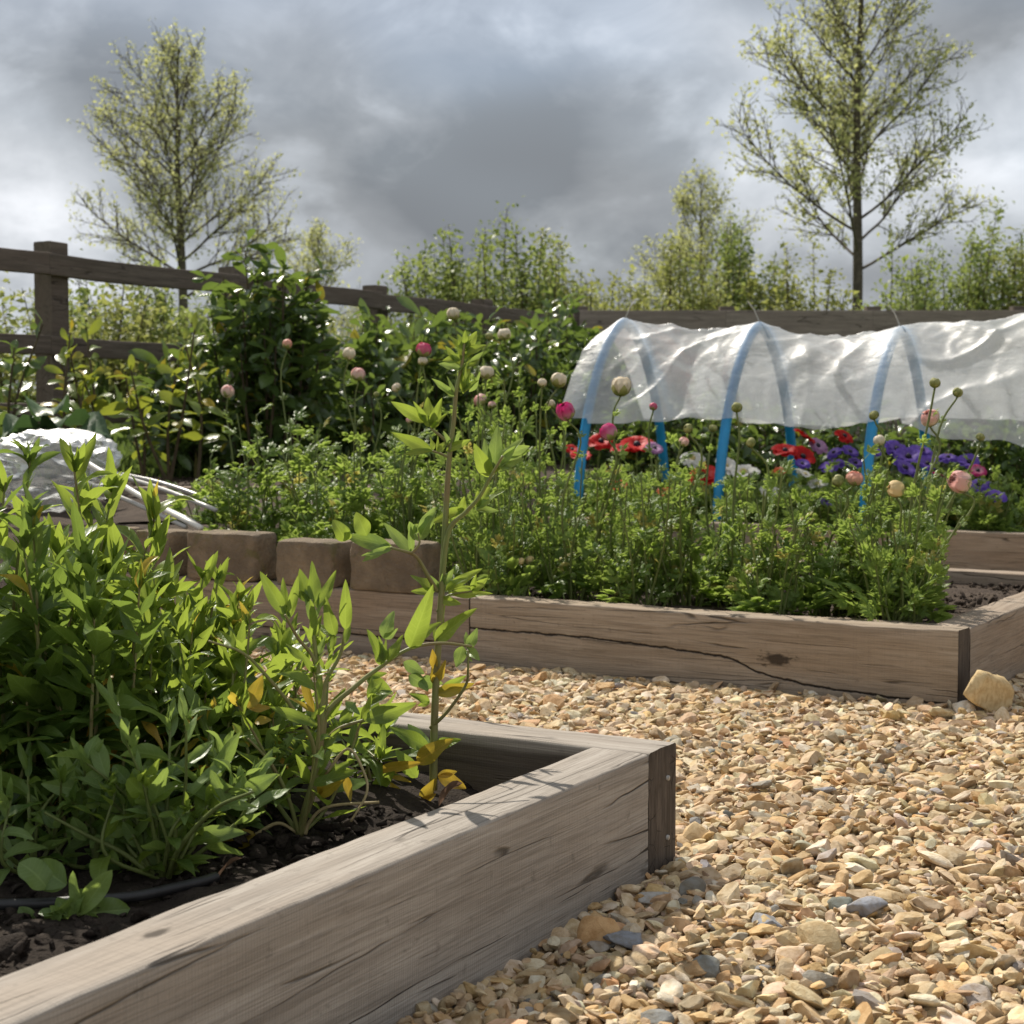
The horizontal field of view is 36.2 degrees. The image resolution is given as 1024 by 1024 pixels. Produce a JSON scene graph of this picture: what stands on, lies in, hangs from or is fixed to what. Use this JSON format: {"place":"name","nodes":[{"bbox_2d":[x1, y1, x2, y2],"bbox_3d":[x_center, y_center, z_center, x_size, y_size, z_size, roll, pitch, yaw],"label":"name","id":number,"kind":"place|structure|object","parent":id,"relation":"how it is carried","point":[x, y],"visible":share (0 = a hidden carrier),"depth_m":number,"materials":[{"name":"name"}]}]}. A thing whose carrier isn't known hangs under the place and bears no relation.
{"place":"outdoors","nodes":[
{"label":"outdoors","id":0,"kind":"place"},
{"bbox_2d":[0,319,693,463],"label":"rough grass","id":1,"kind":"structure","parent":0,"point":[101,389],"depth_m":12.77,"materials":[{"name":"plant"}]},
{"bbox_2d":[0,454,955,614],"bbox_3d":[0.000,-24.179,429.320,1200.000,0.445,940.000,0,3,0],"label":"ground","id":2,"kind":"structure","parent":0,"point":[5,612],"depth_m":5.41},
{"bbox_2d":[0,271,212,403],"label":"shrub","id":3,"kind":"object","parent":2,"relation":"on","point":[125,332],"visible":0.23,"depth_m":13.60,"materials":[{"name":"green plant"}]},
{"bbox_2d":[3,248,253,392],"bbox_3d":[-3.520,-1.504,14.964,2.360,1.986,2.845,0,3,0],"label":"shrub","id":4,"kind":"object","parent":2,"relation":"on","point":[181,321],"visible":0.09,"depth_m":14.73,"materials":[{"name":"green plant"}]},
{"bbox_2d":[0,494,284,587],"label":"soil","id":5,"kind":"structure","parent":2,"relation":"on","point":[127,512],"depth_m":6.79,"materials":[{"name":"brown soil"}]},
{"bbox_2d":[0,394,111,501],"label":"cabbage plant","id":6,"kind":"object","parent":5,"relation":"on","point":[15,427],"visible":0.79,"depth_m":7.10,"materials":[{"name":"green plant"}]},
{"bbox_2d":[65,17,312,340],"bbox_3d":[-7.345,-6.045,33.686,4.896,8.883,5.588,2,4,25],"label":"tree","id":7,"kind":"object","parent":2,"relation":"on","point":[176,206],"visible":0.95,"depth_m":33.32,"materials":[{"name":"green plant"}]},
{"bbox_2d":[8,473,369,486],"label":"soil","id":8,"kind":"structure","parent":2,"relation":"on","point":[36,481],"depth_m":8.50,"materials":[{"name":"brown soil"}]},
{"bbox_2d":[0,308,46,486],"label":"young laurel","id":9,"kind":"object","parent":8,"relation":"on","point":[28,368],"visible":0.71,"depth_m":7.62,"materials":[{"name":"green plant"}]},
{"bbox_2d":[40,319,105,485],"bbox_3d":[-2.179,-0.519,7.720,0.314,0.867,0.349,0,3,0],"label":"young laurel","id":10,"kind":"object","parent":8,"relation":"on","point":[74,390],"visible":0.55,"depth_m":7.74,"materials":[{"name":"green plant"}]},
{"bbox_2d":[43,319,129,485],"bbox_3d":[-2.150,-0.540,7.888,0.401,0.877,0.283,1,4,24],"label":"young laurel","id":11,"kind":"object","parent":8,"relation":"on","point":[107,408],"visible":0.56,"depth_m":7.90,"materials":[{"name":"green plant"}]},
{"bbox_2d":[105,312,207,481],"bbox_3d":[-1.780,-0.567,8.037,0.562,0.899,0.277,2,4,29],"label":"young laurel","id":12,"kind":"object","parent":8,"relation":"on","point":[169,398],"visible":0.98,"depth_m":8.00,"materials":[{"name":"green plant"}]},
{"bbox_2d":[171,327,227,481],"bbox_3d":[-1.669,-0.559,8.294,0.282,0.845,0.288,-2,4,-35],"label":"young laurel","id":13,"kind":"object","parent":8,"relation":"on","point":[198,426],"visible":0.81,"depth_m":8.28,"materials":[{"name":"green plant"}]},
{"bbox_2d":[122,333,282,474],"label":"laurel shrub","id":14,"kind":"object","parent":8,"relation":"on","point":[185,445],"visible":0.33,"depth_m":9.01,"materials":[{"name":"green plant"}]},
{"bbox_2d":[176,228,358,477],"bbox_3d":[-1.394,-0.874,8.897,0.938,1.447,0.867,-2,4,-37],"label":"laurel shrub","id":15,"kind":"object","parent":8,"relation":"on","point":[279,321],"visible":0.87,"depth_m":8.82,"materials":[{"name":"green plant"}]},
{"bbox_2d":[5,432,422,479],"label":"grass","id":16,"kind":"structure","parent":2,"relation":"on","point":[124,461],"depth_m":9.11,"materials":[{"name":"green plant"}]},
{"bbox_2d":[0,241,571,476],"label":"rail fence","id":17,"kind":"object","parent":2,"relation":"on","point":[52,266],"visible":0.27,"depth_m":9.26,"materials":[{"name":"brown wood"}]},
{"bbox_2d":[225,329,416,465],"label":"laurel shrub","id":18,"kind":"object","parent":2,"relation":"on","point":[367,406],"visible":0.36,"depth_m":9.55,"materials":[{"name":"green plant"}]},
{"bbox_2d":[275,218,392,352],"bbox_3d":[-4.726,-4.704,39.718,3.975,5.508,3.736,0,3,0],"label":"tree","id":19,"kind":"object","parent":2,"relation":"on","point":[316,253],"visible":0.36,"depth_m":39.45,"materials":[{"name":"green plant"}]},
{"bbox_2d":[325,296,505,468],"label":"laurel shrub","id":20,"kind":"object","parent":2,"relation":"on","point":[409,356],"visible":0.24,"depth_m":10.06,"materials":[{"name":"green plant"}]},
{"bbox_2d":[360,229,503,351],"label":"shrub","id":21,"kind":"object","parent":2,"relation":"on","point":[424,275],"visible":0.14,"depth_m":18.73,"materials":[{"name":"green plant"}]},
{"bbox_2d":[379,306,547,468],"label":"laurel shrub","id":22,"kind":"object","parent":2,"relation":"on","point":[494,361],"visible":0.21,"depth_m":10.54,"materials":[{"name":"green plant"}]},
{"bbox_2d":[409,196,598,357],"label":"shrub","id":23,"kind":"object","parent":2,"relation":"on","point":[524,276],"visible":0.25,"depth_m":18.58,"materials":[{"name":"green plant"}]},
{"bbox_2d":[420,291,598,466],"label":"laurel shrub","id":24,"kind":"object","parent":2,"relation":"on","point":[542,362],"visible":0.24,"depth_m":10.92,"materials":[{"name":"green plant"}]},
{"bbox_2d":[490,225,633,367],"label":"shrub","id":25,"kind":"object","parent":2,"relation":"on","point":[590,296],"visible":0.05,"depth_m":19.73,"materials":[{"name":"green plant"}]},
{"bbox_2d":[498,296,638,465],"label":"laurel shrub","id":26,"kind":"object","parent":2,"relation":"on","point":[581,341],"visible":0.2,"depth_m":11.99,"materials":[{"name":"green plant"}]},
{"bbox_2d":[537,376,761,483],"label":"shrub","id":27,"kind":"object","parent":2,"relation":"on","point":[629,459],"visible":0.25,"depth_m":10.32,"materials":[{"name":"green plant"}]},
{"bbox_2d":[607,223,738,395],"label":"shrub","id":28,"kind":"object","parent":2,"relation":"on","point":[707,303],"visible":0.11,"depth_m":21.77,"materials":[{"name":"green plant"}]},
{"bbox_2d":[619,158,776,309],"bbox_3d":[4.688,-5.423,39.375,3.930,6.983,4.230,0,3,0],"label":"tree","id":29,"kind":"object","parent":2,"relation":"on","point":[685,203],"visible":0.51,"depth_m":39.56,"materials":[{"name":"green plant"}]},
{"bbox_2d":[626,386,826,496],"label":"shrub","id":30,"kind":"object","parent":2,"relation":"on","point":[703,438],"visible":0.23,"depth_m":10.08,"materials":[{"name":"green plant"}]},
{"bbox_2d":[658,205,816,395],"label":"shrub","id":31,"kind":"object","parent":2,"relation":"on","point":[733,250],"visible":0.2,"depth_m":22.60,"materials":[{"name":"green plant"}]},
{"bbox_2d":[548,517,1023,571],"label":"raised bed","id":32,"kind":"object","parent":2,"relation":"on","point":[990,550],"visible":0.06,"depth_m":7.26,"materials":[{"name":"brown wood"}]},
{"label":"soil","id":33,"kind":"structure","parent":32,"relation":"in","visible":0},
{"bbox_2d":[563,299,1023,524],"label":"plastic tunnel","id":34,"kind":"structure","parent":33,"relation":"on","point":[669,356],"depth_m":8.29,"materials":[{"name":"white plastic"}]},
{"bbox_2d":[944,471,1023,531],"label":"leafy clump","id":35,"kind":"object","parent":33,"relation":"on","point":[972,524],"visible":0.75,"depth_m":7.40,"materials":[{"name":"green plant"}]},
{"bbox_2d":[729,231,859,395],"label":"shrub","id":36,"kind":"object","parent":2,"relation":"on","point":[833,303],"visible":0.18,"depth_m":21.77,"materials":[{"name":"green plant"}]},
{"bbox_2d":[573,306,1023,451],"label":"board fence","id":37,"kind":"object","parent":2,"relation":"on","point":[843,323],"visible":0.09,"depth_m":14.39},
{"bbox_2d":[707,401,921,497],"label":"shrub","id":38,"kind":"object","parent":2,"relation":"on","point":[830,441],"visible":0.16,"depth_m":10.02,"materials":[{"name":"green plant"}]},
{"bbox_2d":[706,0,1000,309],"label":"tree","id":39,"kind":"object","parent":2,"relation":"on","point":[842,138],"visible":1,"depth_m":28.49,"materials":[{"name":"green plant"}]},
{"bbox_2d":[837,238,971,395],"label":"shrub","id":40,"kind":"object","parent":2,"relation":"on","point":[918,301],"visible":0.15,"depth_m":21.70,"materials":[{"name":"green plant"}]},
{"bbox_2d":[815,418,1011,497],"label":"shrub","id":41,"kind":"object","parent":2,"relation":"on","point":[911,432],"visible":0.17,"depth_m":9.75,"materials":[{"name":"green plant"}]},
{"bbox_2d":[860,417,1023,508],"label":"shrub","id":42,"kind":"object","parent":2,"relation":"on","point":[1012,458],"visible":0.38,"depth_m":9.64,"materials":[{"name":"green plant"}]},
{"bbox_2d":[888,187,1023,309],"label":"shrub","id":43,"kind":"object","parent":2,"relation":"on","point":[972,286],"visible":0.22,"depth_m":22.28,"materials":[{"name":"green plant"}]},
{"bbox_2d":[0,0,1023,395],"label":"sky","id":44,"kind":"structure","parent":0,"point":[401,119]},
{"bbox_2d":[249,645,1023,1023],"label":"gravel path","id":45,"kind":"structure","parent":0,"point":[822,995],"depth_m":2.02,"materials":[{"name":"beige gravel"}]},
{"bbox_2d":[0,701,675,1023],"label":"raised bed","id":46,"kind":"object","parent":45,"relation":"on","point":[538,838],"visible":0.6,"depth_m":1.87,"materials":[{"name":"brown wood"}]},
{"bbox_2d":[0,740,479,977],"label":"soil","id":47,"kind":"structure","parent":46,"relation":"in","point":[27,940],"depth_m":2.07,"materials":[{"name":"black soil"}]},
{"bbox_2d":[0,504,98,830],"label":"leafy plant","id":48,"kind":"object","parent":47,"relation":"on","point":[24,535],"visible":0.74,"depth_m":2.10,"materials":[{"name":"green plant"}]},
{"bbox_2d":[0,739,104,884],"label":"leafy plant","id":49,"kind":"object","parent":47,"relation":"on","point":[12,783],"visible":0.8,"depth_m":2.00,"materials":[{"name":"green plant"}]},
{"bbox_2d":[0,437,128,833],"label":"leafy plant","id":50,"kind":"object","parent":47,"relation":"on","point":[34,509],"visible":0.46,"depth_m":2.15,"materials":[{"name":"green plant"}]},
{"bbox_2d":[17,857,129,920],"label":"leafy plant","id":51,"kind":"object","parent":47,"relation":"on","point":[44,874],"visible":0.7,"depth_m":1.84,"materials":[{"name":"green plant"}]},
{"bbox_2d":[0,607,157,831],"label":"leafy plant","id":52,"kind":"object","parent":47,"relation":"on","point":[62,697],"visible":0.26,"depth_m":2.15,"materials":[{"name":"green plant"}]},
{"bbox_2d":[0,432,158,771],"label":"leafy plant","id":53,"kind":"object","parent":47,"relation":"on","point":[77,463],"visible":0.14,"depth_m":2.30,"materials":[{"name":"green plant"}]},
{"bbox_2d":[0,533,185,845],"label":"leafy plant","id":54,"kind":"object","parent":47,"relation":"on","point":[101,641],"visible":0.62,"depth_m":2.13,"materials":[{"name":"green plant"}]},
{"bbox_2d":[9,728,182,873],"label":"leafy plant","id":55,"kind":"object","parent":47,"relation":"on","point":[94,826],"visible":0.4,"depth_m":2.03,"materials":[{"name":"green plant"}]},
{"bbox_2d":[8,447,194,651],"bbox_3d":[-0.661,0.177,2.516,0.285,0.564,0.336,0,3,0],"label":"leafy plant","id":56,"kind":"object","parent":47,"relation":"on","point":[58,543],"visible":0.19,"depth_m":2.50,"materials":[{"name":"green plant"}]},
{"bbox_2d":[0,872,219,909],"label":"hose","id":57,"kind":"object","parent":47,"relation":"on","point":[144,894],"visible":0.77,"depth_m":1.89,"materials":[{"name":"black rubber"}]},
{"bbox_2d":[62,551,224,796],"bbox_3d":[-0.576,0.255,2.297,0.314,0.401,0.253,3,4,42],"label":"leafy plant","id":58,"kind":"object","parent":47,"relation":"on","point":[170,641],"visible":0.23,"depth_m":2.24,"materials":[{"name":"green plant"}]},
{"bbox_2d":[96,489,212,663],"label":"leafy plant","id":59,"kind":"object","parent":47,"relation":"on","point":[159,532],"visible":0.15,"depth_m":2.49,"materials":[{"name":"green plant"}]},
{"bbox_2d":[41,674,291,879],"bbox_3d":[-0.449,0.345,1.989,0.307,0.266,0.248,0,3,0],"label":"leafy plant","id":60,"kind":"object","parent":47,"relation":"on","point":[169,839],"visible":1,"depth_m":1.99,"materials":[{"name":"green plant"}]},
{"bbox_2d":[109,664,246,818],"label":"leafy plant","id":61,"kind":"object","parent":47,"relation":"on","point":[211,717],"visible":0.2,"depth_m":2.22,"materials":[{"name":"green plant"}]},
{"bbox_2d":[116,597,257,802],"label":"leafy plant","id":62,"kind":"object","parent":47,"relation":"on","point":[207,686],"visible":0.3,"depth_m":2.31,"materials":[{"name":"green plant"}]},
{"bbox_2d":[120,548,272,667],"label":"leafy plant","id":63,"kind":"object","parent":47,"relation":"on","point":[207,574],"visible":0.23,"depth_m":2.47,"materials":[{"name":"green plant"}]},
{"bbox_2d":[154,620,308,815],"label":"leafy plant","id":64,"kind":"object","parent":47,"relation":"on","point":[284,658],"visible":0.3,"depth_m":2.32,"materials":[{"name":"green plant"}]},
{"bbox_2d":[171,725,307,835],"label":"leafy plant","id":65,"kind":"object","parent":47,"relation":"on","point":[269,740],"visible":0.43,"depth_m":2.23,"materials":[{"name":"green plant"}]},
{"bbox_2d":[144,575,338,788],"bbox_3d":[-0.432,0.272,2.466,0.324,0.345,0.322,0,3,0],"label":"leafy plant","id":66,"kind":"object","parent":47,"relation":"on","point":[224,619],"visible":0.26,"depth_m":2.43,"materials":[{"name":"green plant"}]},
{"bbox_2d":[199,674,367,811],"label":"leafy plant","id":67,"kind":"object","parent":47,"relation":"on","point":[276,700],"visible":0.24,"depth_m":2.35,"materials":[{"name":"green plant"}]},
{"bbox_2d":[254,614,348,776],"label":"leafy plant","id":68,"kind":"object","parent":47,"relation":"on","point":[300,665],"visible":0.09,"depth_m":2.54,"materials":[{"name":"green plant"}]},
{"bbox_2d":[208,561,471,848],"bbox_3d":[-0.244,0.275,2.205,0.375,0.411,0.258,0,3,0],"label":"leafy plant","id":69,"kind":"object","parent":47,"relation":"on","point":[324,783],"visible":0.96,"depth_m":2.20,"materials":[{"name":"green plant"}]},
{"bbox_2d":[306,692,417,785],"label":"leafy plant","id":70,"kind":"object","parent":47,"relation":"on","point":[376,752],"visible":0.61,"depth_m":2.52,"materials":[{"name":"green plant"}]},
{"bbox_2d":[332,330,529,800],"bbox_3d":[-0.129,0.092,2.459,0.310,0.754,0.105,0,3,4],"label":"leafy plant","id":71,"kind":"object","parent":47,"relation":"on","point":[492,458],"visible":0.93,"depth_m":2.47,"materials":[{"name":"green plant"}]},
{"bbox_2d":[126,552,1023,704],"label":"raised bed","id":72,"kind":"object","parent":45,"relation":"on","point":[941,662],"visible":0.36,"depth_m":4.21,"materials":[{"name":"brown wood"}]},
{"bbox_2d":[187,530,276,581],"bbox_3d":[-0.912,0.141,5.101,0.288,0.160,0.134,2,4,29],"label":"stone block","id":73,"kind":"object","parent":72,"relation":"on","point":[252,554],"depth_m":5.03,"materials":[{"name":"brown stone"}]},
{"bbox_2d":[276,537,352,587],"bbox_3d":[-0.616,0.158,4.919,0.243,0.146,0.134,2,4,33],"label":"stone block","id":74,"kind":"object","parent":72,"relation":"on","point":[327,557],"depth_m":4.86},
{"bbox_2d":[350,539,440,593],"bbox_3d":[-0.354,0.163,4.759,0.262,0.155,0.133,2,4,30],"label":"stone block","id":75,"kind":"object","parent":72,"relation":"on","point":[392,571],"depth_m":4.70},
{"bbox_2d":[269,561,1023,623],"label":"soil","id":76,"kind":"structure","parent":72,"relation":"in","point":[965,598],"depth_m":4.92,"materials":[{"name":"brown soil"}]},
{"bbox_2d":[190,443,294,547],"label":"feathery plant","id":77,"kind":"object","parent":76,"relation":"on","point":[242,523],"visible":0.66,"depth_m":5.75,"materials":[{"name":"green plant"}]},
{"bbox_2d":[221,403,332,552],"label":"feathery plant","id":78,"kind":"object","parent":76,"relation":"on","point":[288,517],"visible":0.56,"depth_m":5.85,"materials":[{"name":"green plant"}]},
{"bbox_2d":[277,438,393,541],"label":"feathery plant","id":79,"kind":"object","parent":76,"relation":"on","point":[321,526],"visible":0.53,"depth_m":5.40,"materials":[{"name":"green plant"}]},
{"bbox_2d":[325,424,453,566],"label":"feathery plant","id":80,"kind":"object","parent":76,"relation":"on","point":[418,499],"visible":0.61,"depth_m":5.42,"materials":[{"name":"green plant"}]},
{"bbox_2d":[373,342,444,540],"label":"ranunculus","id":81,"kind":"object","parent":76,"relation":"on","point":[423,350],"visible":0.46,"depth_m":5.37,"materials":[{"name":"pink plant"}]},
{"bbox_2d":[434,370,531,591],"bbox_3d":[-0.087,-0.081,4.868,0.251,0.717,0.303,3,4,38],"label":"ranunculus","id":82,"kind":"object","parent":76,"relation":"on","point":[474,525],"visible":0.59,"depth_m":4.85,"materials":[{"name":"green plant"}]},
{"bbox_2d":[427,458,540,594],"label":"ranunculus","id":83,"kind":"object","parent":76,"relation":"on","point":[470,547],"visible":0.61,"depth_m":4.71,"materials":[{"name":"green plant"}]},
{"bbox_2d":[476,458,568,596],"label":"ranunculus","id":84,"kind":"object","parent":76,"relation":"on","point":[528,565],"visible":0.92,"depth_m":4.65,"materials":[{"name":"green plant"}]},
{"bbox_2d":[499,364,576,581],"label":"ranunculus","id":85,"kind":"object","parent":76,"relation":"on","point":[527,426],"visible":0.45,"depth_m":5.46,"materials":[{"name":"green plant"}]},
{"bbox_2d":[512,372,588,598],"bbox_3d":[0.132,-0.080,4.908,0.279,0.713,0.272,0,3,0],"label":"ranunculus","id":86,"kind":"object","parent":76,"relation":"on","point":[558,380],"visible":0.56,"depth_m":4.89,"materials":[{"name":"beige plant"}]},
{"bbox_2d":[526,402,628,600],"bbox_3d":[0.195,-0.028,4.794,0.309,0.618,0.320,0,3,0],"label":"ranunculus","id":87,"kind":"object","parent":76,"relation":"on","point":[565,411],"visible":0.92,"depth_m":4.72,"materials":[{"name":"green plant"}]},
{"bbox_2d":[560,423,660,602],"bbox_3d":[0.300,0.007,4.743,0.247,0.556,0.287,-2,4,-36],"label":"ranunculus","id":88,"kind":"object","parent":76,"relation":"on","point":[607,431],"visible":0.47,"depth_m":4.70,"materials":[{"name":"green plant"}]},
{"bbox_2d":[568,377,660,595],"bbox_3d":[0.342,-0.075,4.912,0.302,0.700,0.256,1,3,19],"label":"ranunculus","id":89,"kind":"object","parent":76,"relation":"on","point":[621,387],"visible":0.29,"depth_m":4.91,"materials":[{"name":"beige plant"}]},
{"bbox_2d":[573,475,664,603],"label":"ranunculus","id":90,"kind":"object","parent":76,"relation":"on","point":[598,582],"visible":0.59,"depth_m":4.62,"materials":[{"name":"green plant"}]},
{"bbox_2d":[589,472,697,606],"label":"ranunculus","id":91,"kind":"object","parent":76,"relation":"on","point":[623,574],"visible":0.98,"depth_m":4.50,"materials":[{"name":"green plant"}]},
{"bbox_2d":[614,432,705,605],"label":"ranunculus","id":92,"kind":"object","parent":76,"relation":"on","point":[671,528],"visible":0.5,"depth_m":4.61,"materials":[{"name":"green plant"}]},
{"bbox_2d":[645,424,728,606],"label":"ranunculus","id":93,"kind":"object","parent":76,"relation":"on","point":[708,543],"visible":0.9,"depth_m":4.59,"materials":[{"name":"green plant"}]},
{"bbox_2d":[696,402,766,606],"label":"ranunculus","id":94,"kind":"object","parent":76,"relation":"on","point":[732,534],"visible":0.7,"depth_m":4.64,"materials":[{"name":"green plant"}]},
{"bbox_2d":[723,437,821,612],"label":"ranunculus","id":95,"kind":"object","parent":76,"relation":"on","point":[741,594],"visible":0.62,"depth_m":4.34,"materials":[{"name":"green plant"}]},
{"bbox_2d":[724,480,822,615],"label":"ranunculus","id":96,"kind":"object","parent":76,"relation":"on","point":[759,604],"visible":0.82,"depth_m":4.26,"materials":[{"name":"green plant"}]},
{"bbox_2d":[742,489,849,615],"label":"ranunculus","id":97,"kind":"object","parent":76,"relation":"on","point":[817,603],"visible":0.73,"depth_m":4.31,"materials":[{"name":"green plant"}]},
{"bbox_2d":[773,485,874,616],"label":"ranunculus","id":98,"kind":"object","parent":76,"relation":"on","point":[811,586],"visible":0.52,"depth_m":4.37,"materials":[{"name":"green plant"}]},
{"bbox_2d":[779,471,894,617],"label":"ranunculus","id":99,"kind":"object","parent":76,"relation":"on","point":[854,478],"visible":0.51,"depth_m":4.40,"materials":[{"name":"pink plant"}]},
{"bbox_2d":[807,443,893,617],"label":"ranunculus","id":100,"kind":"object","parent":76,"relation":"on","point":[867,492],"visible":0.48,"depth_m":4.43,"materials":[{"name":"green plant"}]},
{"bbox_2d":[818,474,944,620],"bbox_3d":[1.013,0.104,4.227,0.333,0.420,0.353,1,4,20],"label":"ranunculus","id":101,"kind":"object","parent":76,"relation":"on","point":[896,490],"visible":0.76,"depth_m":4.16,"materials":[{"name":"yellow plant"}]},
{"bbox_2d":[840,378,958,621],"bbox_3d":[1.060,-0.027,4.268,0.330,0.678,0.226,-1,3,-16],"label":"ranunculus","id":102,"kind":"object","parent":76,"relation":"on","point":[930,417],"visible":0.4,"depth_m":4.27,"materials":[{"name":"green plant"}]},
{"bbox_2d":[855,471,982,622],"bbox_3d":[1.072,0.106,4.112,0.310,0.430,0.238,1,4,21],"label":"ranunculus","id":103,"kind":"object","parent":76,"relation":"on","point":[960,482],"visible":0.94,"depth_m":4.12,"materials":[{"name":"green plant"}]},
{"bbox_2d":[963,669,1013,712],"bbox_3d":[1.146,0.438,3.763,0.114,0.128,0.157,1,3,19],"label":"rock","id":104,"kind":"object","parent":45,"relation":"on","point":[989,692],"visible":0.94,"depth_m":3.74,"materials":[{"name":"stone"}]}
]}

